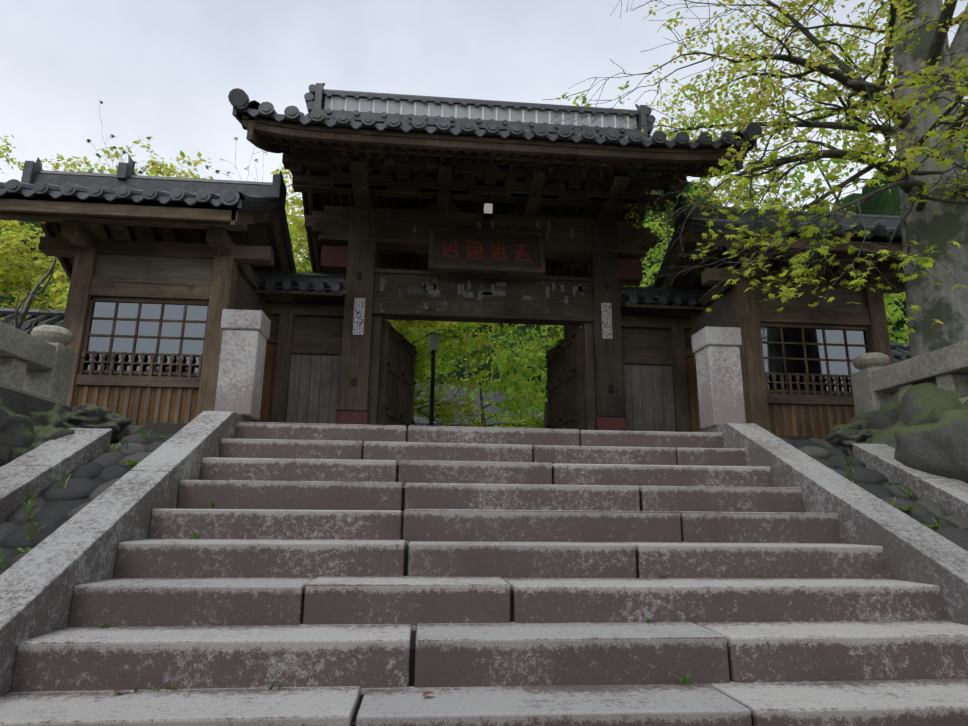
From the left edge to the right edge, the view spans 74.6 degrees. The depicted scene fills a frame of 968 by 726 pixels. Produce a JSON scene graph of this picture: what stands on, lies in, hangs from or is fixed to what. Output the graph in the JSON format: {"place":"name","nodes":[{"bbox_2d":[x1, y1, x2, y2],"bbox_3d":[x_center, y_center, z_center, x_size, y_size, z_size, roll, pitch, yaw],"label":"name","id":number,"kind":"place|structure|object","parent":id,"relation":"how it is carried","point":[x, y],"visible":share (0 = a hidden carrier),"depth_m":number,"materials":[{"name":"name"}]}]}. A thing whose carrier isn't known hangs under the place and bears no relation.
{"place":"outdoors","nodes":[
{"label":"outdoors","id":0,"kind":"place"},
{"bbox_2d":[0,195,296,424],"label":"guard house","id":1,"kind":"structure","parent":0,"point":[213,257],"depth_m":6.98,"materials":[{"name":"brown wood"}]},
{"bbox_2d":[0,155,295,271],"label":"guard house roof tiles","id":2,"kind":"object","parent":1,"relation":"on","point":[126,182],"visible":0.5,"depth_m":7.92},
{"bbox_2d":[0,387,823,439],"bbox_3d":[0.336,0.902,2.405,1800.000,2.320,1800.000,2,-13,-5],"label":"ground","id":3,"kind":"structure","parent":0,"point":[15,402],"depth_m":4.76,"materials":[{"name":"soil"}]},
{"bbox_2d":[0,308,64,334],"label":"roof","id":4,"kind":"structure","parent":3,"relation":"on","point":[54,317],"depth_m":9.61,"materials":[{"name":"tile"}]},
{"bbox_2d":[0,106,262,333],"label":"tree branches","id":5,"kind":"object","parent":3,"relation":"on","point":[19,321],"visible":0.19,"depth_m":8.22,"materials":[{"name":"brown plant"}]},
{"bbox_2d":[0,100,267,331],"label":"tree leaves","id":6,"kind":"object","parent":5,"relation":"attached to","point":[36,260],"visible":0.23,"depth_m":8.47,"materials":[{"name":"green plant"}]},
{"bbox_2d":[0,134,506,426],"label":"trees","id":7,"kind":"object","parent":3,"relation":"on","point":[9,276],"depth_m":12.84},
{"bbox_2d":[426,332,440,425],"bbox_3d":[-0.993,0.719,12.127,0.296,2.720,0.296,-4,-14,17],"label":"lamp post","id":8,"kind":"object","parent":3,"relation":"on","point":[433,341],"visible":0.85,"depth_m":12.25,"materials":[{"name":"black metal"}]},
{"bbox_2d":[0,402,941,695],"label":"grass tufts","id":9,"kind":"object","parent":3,"relation":"on","point":[128,462],"visible":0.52,"depth_m":3.73,"materials":[{"name":"green plant"}]},
{"bbox_2d":[413,384,543,427],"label":"bushes","id":10,"kind":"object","parent":3,"relation":"on","point":[492,409],"depth_m":34.74,"materials":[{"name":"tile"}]},
{"bbox_2d":[254,290,707,431],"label":"wooden side walls","id":11,"kind":"structure","parent":3,"relation":"on","point":[301,377],"depth_m":8.74,"materials":[{"name":"brown wood"}]},
{"bbox_2d":[254,271,708,307],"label":"roof tiles","id":12,"kind":"object","parent":11,"relation":"on","point":[305,282],"visible":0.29,"depth_m":8.81,"materials":[{"name":"grey tile"}]},
{"bbox_2d":[0,422,967,725],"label":"stone stairs","id":13,"kind":"structure","parent":3,"relation":"on","point":[320,596],"depth_m":3.12,"materials":[{"name":"granite"},{"name":"reddish-brown stone"}]},
{"bbox_2d":[0,411,967,696],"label":"stone stair borders","id":14,"kind":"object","parent":3,"relation":"on","point":[42,579],"depth_m":3.81,"materials":[{"name":"stone"}]},
{"bbox_2d":[214,309,270,419],"bbox_3d":[-2.196,0.003,5.780,0.352,0.990,0.352,2,-13,-5],"label":"granite post","id":15,"kind":"object","parent":14,"relation":"on","point":[246,335],"visible":0.9,"depth_m":5.65,"materials":[{"name":"grey stone"}]},
{"bbox_2d":[691,326,745,428],"bbox_3d":[2.284,0.137,6.178,0.352,0.990,0.352,2,-13,-5],"label":"granite post","id":16,"kind":"object","parent":14,"relation":"on","point":[716,350],"visible":0.92,"depth_m":6.05,"materials":[{"name":"grey stone"}]},
{"bbox_2d":[0,380,967,482],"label":"boulders","id":17,"kind":"object","parent":3,"relation":"on","point":[923,427],"visible":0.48,"depth_m":4.90,"materials":[{"name":"grey stone"}]},
{"bbox_2d":[0,321,74,405],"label":"stone fence","id":18,"kind":"object","parent":17,"relation":"on","point":[38,362],"visible":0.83,"depth_m":5.43,"materials":[{"name":"grey stone"}]},
{"bbox_2d":[851,340,967,415],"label":"stone fence","id":19,"kind":"object","parent":17,"relation":"on","point":[876,381],"visible":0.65,"depth_m":5.81,"materials":[{"name":"grey stone"}]},
{"bbox_2d":[0,423,967,574],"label":"cobblestones","id":20,"kind":"structure","parent":3,"relation":"on","point":[92,479],"depth_m":4.22,"materials":[{"name":"stone"}]},
{"bbox_2d":[0,117,967,394],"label":"background trees","id":21,"kind":"object","parent":3,"relation":"on","point":[880,203],"visible":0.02,"depth_m":37.46,"materials":[{"name":"green plant"}]},
{"bbox_2d":[242,114,746,430],"bbox_3d":[-0.036,-1.167,9.570,5.720,5.221,5.400,2,-13,-5],"label":"timber gate","id":22,"kind":"object","parent":3,"relation":"on","point":[360,244],"visible":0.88,"depth_m":8.83,"materials":[{"name":"brown wood"}]},
{"bbox_2d":[377,320,584,430],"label":"gate doors","id":23,"kind":"structure","parent":22,"relation":"attached to","point":[564,387],"depth_m":9.39,"materials":[{"name":"brown wood"}]},
{"bbox_2d":[228,83,761,272],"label":"gate roof tiles","id":24,"kind":"object","parent":22,"relation":"on","point":[381,112],"visible":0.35,"depth_m":9.87,"materials":[{"name":"tile"}]},
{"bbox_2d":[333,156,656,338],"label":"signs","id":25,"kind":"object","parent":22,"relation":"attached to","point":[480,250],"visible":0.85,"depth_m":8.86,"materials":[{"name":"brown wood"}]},
{"bbox_2d":[545,0,967,382],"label":"tree","id":26,"kind":"object","parent":3,"relation":"on","point":[862,128],"depth_m":6.36,"materials":[{"name":"green plant"}]},
{"bbox_2d":[890,342,910,399],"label":"tiled roof","id":27,"kind":"structure","parent":3,"relation":"on","point":[900,352],"depth_m":10.89,"materials":[{"name":"tile"}]},
{"bbox_2d":[0,0,967,268],"label":"sky","id":28,"kind":"structure","parent":0,"point":[166,71],"materials":[{"name":"white"}]},
{"bbox_2d":[33,15,967,428],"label":"background trees","id":29,"kind":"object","parent":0,"point":[531,359],"depth_m":15.12,"materials":[{"name":"green plant"}]},
{"bbox_2d":[660,229,904,438],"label":"guard house","id":30,"kind":"structure","parent":0,"point":[807,411],"depth_m":7.75,"materials":[{"name":"brown wood"}]},
{"bbox_2d":[653,193,901,287],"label":"guard house roof tiles","id":31,"kind":"object","parent":30,"relation":"on","point":[885,227],"visible":0.23,"depth_m":8.70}
]}

